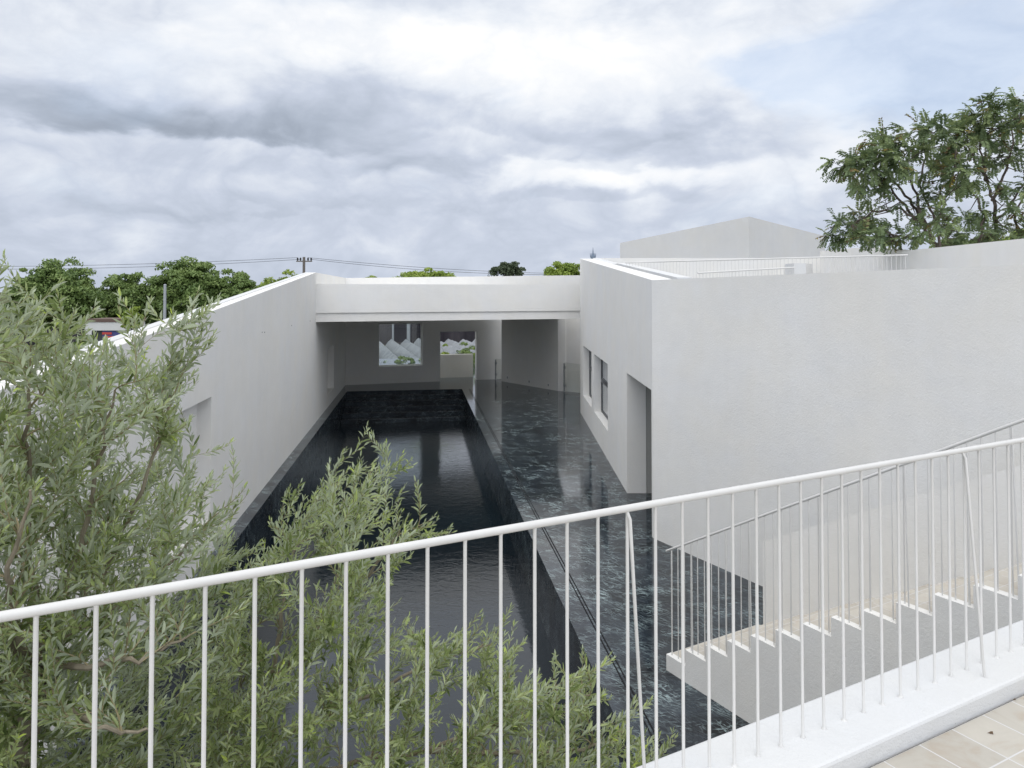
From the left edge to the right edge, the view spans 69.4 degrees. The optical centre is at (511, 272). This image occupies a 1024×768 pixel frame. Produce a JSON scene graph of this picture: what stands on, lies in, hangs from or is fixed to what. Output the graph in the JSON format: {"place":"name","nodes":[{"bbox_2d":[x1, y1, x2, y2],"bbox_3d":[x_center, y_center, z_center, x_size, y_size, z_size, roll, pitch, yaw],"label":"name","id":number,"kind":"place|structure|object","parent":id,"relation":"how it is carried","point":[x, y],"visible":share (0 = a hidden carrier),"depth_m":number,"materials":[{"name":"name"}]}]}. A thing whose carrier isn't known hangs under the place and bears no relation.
{"place":"outdoors","nodes":[
{"label":"outdoors","id":0,"kind":"place"},
{"bbox_2d":[86,318,146,340],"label":"shop building","id":1,"kind":"structure","parent":0,"point":[109,327],"depth_m":43.94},
{"bbox_2d":[0,292,384,372],"bbox_3d":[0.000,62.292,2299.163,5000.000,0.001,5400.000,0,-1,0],"label":"ground","id":2,"kind":"structure","parent":0,"point":[7,301],"depth_m":79.92,"materials":[{"name":"soil"}]},
{"bbox_2d":[4,267,39,350],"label":"shade tree","id":3,"kind":"object","parent":2,"relation":"on","point":[15,297],"visible":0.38,"depth_m":49.61,"materials":[{"name":"green plant"}]},
{"bbox_2d":[17,257,110,334],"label":"shade tree","id":4,"kind":"object","parent":2,"relation":"on","point":[83,292],"visible":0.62,"depth_m":50.98,"materials":[{"name":"green plant"}]},
{"bbox_2d":[73,335,93,345],"bbox_3d":[-17.195,4.653,29.887,0.998,4.363,0.911,1,-2,-30],"label":"leafy shrub","id":5,"kind":"object","parent":2,"relation":"on","point":[85,342],"visible":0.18,"depth_m":29.74,"materials":[{"name":"green plant"}]},
{"bbox_2d":[97,271,159,323],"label":"shade tree","id":6,"kind":"object","parent":2,"relation":"on","point":[133,290],"visible":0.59,"depth_m":55.26,"materials":[{"name":"green plant"}]},
{"bbox_2d":[120,306,143,329],"bbox_3d":[-20.522,4.419,39.893,1.198,5.320,1.128,1,-2,-24],"label":"leafy shrub","id":7,"kind":"object","parent":2,"relation":"on","point":[135,311],"visible":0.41,"depth_m":39.78,"materials":[{"name":"green plant"}]},
{"bbox_2d":[163,284,165,319],"bbox_3d":[-15.942,3.722,33.919,0.162,6.416,0.170,0,-1,0],"label":"metal post","id":8,"kind":"object","parent":2,"relation":"on","point":[164,303],"visible":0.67,"depth_m":33.93,"materials":[{"name":"grey metal"}]},
{"bbox_2d":[140,256,226,323],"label":"shade tree","id":9,"kind":"object","parent":2,"relation":"on","point":[181,280],"visible":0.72,"depth_m":55.61,"materials":[{"name":"green plant"}]},
{"bbox_2d":[210,268,257,300],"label":"shade tree","id":10,"kind":"object","parent":2,"relation":"on","point":[239,283],"visible":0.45,"depth_m":57.12,"materials":[{"name":"green plant"}]},
{"bbox_2d":[255,269,297,288],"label":"lime tree","id":11,"kind":"object","parent":2,"relation":"on","point":[266,281],"visible":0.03,"depth_m":59.76,"materials":[{"name":"green plant"}]},
{"bbox_2d":[296,257,311,272],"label":"utility pole","id":12,"kind":"object","parent":2,"relation":"on","point":[303,261],"visible":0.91,"depth_m":63.97,"materials":[{"name":"grey concrete"}]},
{"bbox_2d":[10,257,297,266],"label":"power line","id":13,"kind":"object","parent":12,"relation":"attached to","point":[161,263],"visible":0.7,"depth_m":64.03,"materials":[{"name":"black metal"}]},
{"bbox_2d":[64,259,299,268],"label":"power line","id":14,"kind":"object","parent":12,"relation":"attached to","point":[154,266],"visible":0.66,"depth_m":64.03,"materials":[{"name":"black metal"}]},
{"bbox_2d":[308,257,525,272],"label":"power line","id":15,"kind":"object","parent":12,"relation":"attached to","point":[397,265],"visible":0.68,"depth_m":65.22,"materials":[{"name":"black metal"}]},
{"bbox_2d":[312,259,543,274],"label":"power line","id":16,"kind":"object","parent":12,"relation":"attached to","point":[433,270],"visible":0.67,"depth_m":65.59,"materials":[{"name":"black metal"}]},
{"bbox_2d":[379,341,397,358],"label":"polytunnel","id":17,"kind":"structure","parent":2,"relation":"on","point":[385,352],"depth_m":63.08,"materials":[{"name":"white plastic"}]},
{"bbox_2d":[392,324,393,339],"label":"field post","id":18,"kind":"object","parent":2,"relation":"on","point":[392,331],"visible":0.31,"depth_m":82.77,"materials":[{"name":"grey metal"}]},
{"bbox_2d":[385,339,418,358],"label":"polytunnel","id":19,"kind":"structure","parent":2,"relation":"on","point":[395,348],"depth_m":67.03,"materials":[{"name":"white plastic"}]},
{"bbox_2d":[385,355,420,362],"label":"bush","id":20,"kind":"object","parent":2,"relation":"on","point":[400,357],"visible":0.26,"depth_m":43.88,"materials":[{"name":"green plant"}]},
{"bbox_2d":[407,324,409,340],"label":"field post","id":21,"kind":"object","parent":2,"relation":"on","point":[408,332],"visible":0.31,"depth_m":82.70,"materials":[{"name":"grey metal"}]},
{"bbox_2d":[400,339,420,358],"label":"polytunnel","id":22,"kind":"structure","parent":2,"relation":"on","point":[412,348],"depth_m":69.46,"materials":[{"name":"white plastic"}]},
{"bbox_2d":[397,267,455,276],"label":"lime tree","id":23,"kind":"object","parent":2,"relation":"on","point":[415,273],"visible":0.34,"depth_m":57.32,"materials":[{"name":"green plant"}]},
{"bbox_2d":[414,338,450,353],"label":"polytunnel","id":24,"kind":"structure","parent":2,"relation":"on","point":[417,342],"depth_m":76.23,"materials":[{"name":"white plastic"}]},
{"bbox_2d":[440,341,460,353],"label":"polytunnel","id":25,"kind":"structure","parent":2,"relation":"on","point":[450,349],"depth_m":67.21,"materials":[{"name":"white plastic"}]},
{"bbox_2d":[445,339,474,352],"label":"polytunnel","id":26,"kind":"structure","parent":2,"relation":"on","point":[452,343],"depth_m":72.38,"materials":[{"name":"white plastic"}]},
{"bbox_2d":[455,342,474,365],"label":"bush","id":27,"kind":"object","parent":2,"relation":"on","point":[465,351],"visible":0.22,"depth_m":41.69,"materials":[{"name":"green plant"}]},
{"bbox_2d":[459,339,474,346],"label":"polytunnel","id":28,"kind":"structure","parent":2,"relation":"on","point":[469,342],"depth_m":74.59,"materials":[{"name":"white plastic"}]},
{"bbox_2d":[487,261,525,275],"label":"shade tree","id":29,"kind":"object","parent":2,"relation":"on","point":[504,268],"visible":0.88,"depth_m":59.48,"materials":[{"name":"green plant"}]},
{"bbox_2d":[543,261,579,275],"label":"shade tree","id":30,"kind":"object","parent":2,"relation":"on","point":[567,269],"visible":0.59,"depth_m":57.31,"materials":[{"name":"green plant"}]},
{"bbox_2d":[929,238,949,247],"bbox_3d":[11.840,2.816,19.900,1.148,7.545,1.083,-1,-2,34],"label":"shrub","id":31,"kind":"object","parent":2,"relation":"on","point":[931,246],"visible":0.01,"depth_m":19.87,"materials":[{"name":"green plant"}]},
{"bbox_2d":[1002,229,1023,240],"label":"shrub","id":32,"kind":"object","parent":2,"relation":"on","point":[1005,238],"visible":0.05,"depth_m":21.08,"materials":[{"name":"green plant"}]},
{"bbox_2d":[3,303,474,344],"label":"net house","id":33,"kind":"structure","parent":0,"point":[385,333],"depth_m":83.86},
{"bbox_2d":[51,359,762,767],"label":"pool deck","id":34,"kind":"structure","parent":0,"point":[557,459],"depth_m":11.89,"materials":[{"name":"stone"}]},
{"bbox_2d":[0,272,315,758],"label":"boundary wall","id":35,"kind":"structure","parent":34,"relation":"on","point":[252,393],"depth_m":13.60,"materials":[{"name":"white paint"}]},
{"bbox_2d":[80,389,634,765],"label":"swimming pool","id":36,"kind":"structure","parent":34,"relation":"in","point":[358,407],"depth_m":16.39,"materials":[{"name":"stone"}]},
{"bbox_2d":[144,421,593,767],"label":"pool water","id":37,"kind":"structure","parent":36,"relation":"in","point":[447,470],"depth_m":13.26,"materials":[{"name":"black liquid"}]},
{"bbox_2d":[315,273,579,422],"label":"pavilion","id":38,"kind":"structure","parent":34,"relation":"on","point":[526,329],"depth_m":30.96,"materials":[{"name":"paint"}]},
{"bbox_2d":[378,323,421,365],"bbox_3d":[-5.141,3.276,33.993,2.018,1.962,0.050,0,-1,-18],"label":"window","id":39,"kind":"structure","parent":38,"relation":"in","point":[379,323],"depth_m":34.02,"materials":[{"name":"white paint"}]},
{"bbox_2d":[440,354,472,377],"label":"parapet wall","id":40,"kind":"structure","parent":34,"relation":"on","point":[455,365],"depth_m":35.94,"materials":[{"name":"beige paint"}]},
{"bbox_2d":[563,363,565,391],"bbox_3d":[2.480,4.315,30.232,0.065,1.250,1.275,1,-2,-30],"label":"glass balustrade","id":41,"kind":"object","parent":34,"relation":"on","point":[564,368],"visible":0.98,"depth_m":30.73,"materials":[{"name":"white"}]},
{"bbox_2d":[471,391,666,756],"bbox_3d":[-0.209,4.664,19.092,0.061,0.001,25.646,0,-1,-7],"label":"slot drain","id":42,"kind":"object","parent":34,"relation":"on","point":[579,592],"visible":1,"depth_m":9.94,"materials":[{"name":"black metal"}]},
{"bbox_2d":[580,259,1023,585],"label":"white house","id":43,"kind":"structure","parent":34,"relation":"on","point":[689,385],"depth_m":10.19,"materials":[{"name":"paint"}]},
{"bbox_2d":[589,350,591,397],"bbox_3d":[2.595,3.214,23.316,0.070,1.652,2.537,0,-1,0],"label":"window","id":44,"kind":"structure","parent":43,"relation":"in","point":[590,353],"depth_m":24.43,"materials":[{"name":"clear glass"}]},
{"bbox_2d":[601,360,607,419],"bbox_3d":[2.604,3.139,19.898,0.070,1.662,2.986,0,-1,0],"label":"window","id":45,"kind":"structure","parent":43,"relation":"in","point":[604,366],"depth_m":20.81,"materials":[{"name":"clear glass"}]},
{"bbox_2d":[646,387,651,499],"bbox_3d":[2.812,3.247,14.059,0.030,2.596,3.096,0,-1,0],"label":"glass door","id":46,"kind":"structure","parent":43,"relation":"in","point":[648,391],"depth_m":15.15,"materials":[{"name":"clear glass"}]},
{"bbox_2d":[697,267,794,277],"bbox_3d":[4.771,0.436,14.994,2.362,1.149,0.032,1,-1,-20],"label":"ramp railing","id":47,"kind":"object","parent":43,"relation":"on","point":[745,270],"visible":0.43,"depth_m":14.99,"materials":[{"name":"white metal"}]},
{"bbox_2d":[625,254,907,277],"bbox_3d":[5.323,0.364,16.546,6.335,1.373,0.034,-1,-2,38],"label":"roof railing","id":48,"kind":"object","parent":43,"relation":"on","point":[800,258],"visible":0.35,"depth_m":16.19,"materials":[{"name":"white metal"}]},
{"bbox_2d":[785,263,811,274],"bbox_3d":[6.210,0.417,15.749,0.599,1.227,0.509,0,-1,0],"label":"roof hatch","id":49,"kind":"object","parent":43,"relation":"on","point":[800,268],"visible":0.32,"depth_m":15.54,"materials":[{"name":"paint"}]},
{"bbox_2d":[815,107,992,254],"bbox_3d":[9.108,-1.919,17.513,4.189,4.222,3.037,0,-1,0],"label":"feathery tree","id":50,"kind":"object","parent":43,"relation":"on","point":[890,159],"visible":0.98,"depth_m":17.15,"materials":[{"name":"green plant"}]},
{"bbox_2d":[944,87,1023,243],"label":"feathery tree","id":51,"kind":"object","parent":43,"relation":"on","point":[979,136],"visible":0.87,"depth_m":18.02,"materials":[{"name":"green plant"}]},
{"bbox_2d":[636,620,1023,767],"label":"terrace kerb","id":52,"kind":"structure","parent":34,"relation":"on","point":[875,733],"depth_m":2.77,"materials":[{"name":"paint"}]},
{"bbox_2d":[0,437,1023,767],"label":"terrace railing","id":53,"kind":"object","parent":52,"relation":"on","point":[94,601],"visible":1,"depth_m":2.27,"materials":[{"name":"white metal"}]},
{"bbox_2d":[666,563,1022,723],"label":"staircase","id":54,"kind":"structure","parent":34,"relation":"on","point":[721,674],"depth_m":6.51,"materials":[{"name":"white paint"}]},
{"bbox_2d":[666,418,1023,658],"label":"stair railing","id":55,"kind":"object","parent":54,"relation":"on","point":[966,441],"visible":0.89,"depth_m":6.33,"materials":[{"name":"white metal"}]},
{"bbox_2d":[820,247,907,272],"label":"garden wall","id":56,"kind":"structure","parent":34,"relation":"on","point":[839,264],"depth_m":21.25,"materials":[{"name":"white paint"}]},
{"bbox_2d":[763,464,1023,623],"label":"stair side wall","id":57,"kind":"structure","parent":34,"relation":"on","point":[922,524],"depth_m":7.51,"materials":[{"name":"white paint"}]},
{"bbox_2d":[903,239,1023,269],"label":"garden wall","id":58,"kind":"structure","parent":34,"relation":"on","point":[1002,253],"depth_m":14.21,"materials":[{"name":"white paint"}]},
{"bbox_2d":[0,0,1023,291],"label":"sky","id":59,"kind":"structure","parent":0,"point":[447,135],"materials":[{"name":"grey"}]},
{"bbox_2d":[590,251,595,258],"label":"church spire","id":60,"kind":"structure","parent":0,"point":[592,255],"depth_m":150.03,"materials":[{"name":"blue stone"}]},
{"bbox_2d":[593,258,819,277],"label":"parapet wall","id":61,"kind":"structure","parent":0,"point":[691,267],"depth_m":25.51,"materials":[{"name":"white paint"}]},
{"bbox_2d":[620,217,824,257],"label":"roof tower","id":62,"kind":"structure","parent":0,"point":[748,237],"depth_m":32.06,"materials":[{"name":"paint"}]},
{"bbox_2d":[871,696,1023,767],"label":"terrace floor","id":63,"kind":"structure","parent":0,"point":[973,743],"depth_m":2.68,"materials":[{"name":"tile"}]},
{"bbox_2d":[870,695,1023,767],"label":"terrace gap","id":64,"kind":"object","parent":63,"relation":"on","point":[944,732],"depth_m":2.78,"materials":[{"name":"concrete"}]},
{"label":"planting bed","id":65,"kind":"structure","parent":0,"visible":0},
{"bbox_2d":[0,249,265,767],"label":"olive tree","id":66,"kind":"object","parent":65,"relation":"in","point":[59,662],"visible":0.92,"depth_m":2.92,"materials":[{"name":"green plant"}]},
{"bbox_2d":[192,421,677,767],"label":"olive tree","id":67,"kind":"object","parent":65,"relation":"on","point":[324,627],"visible":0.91,"depth_m":3.45,"materials":[{"name":"green plant"}]}
]}

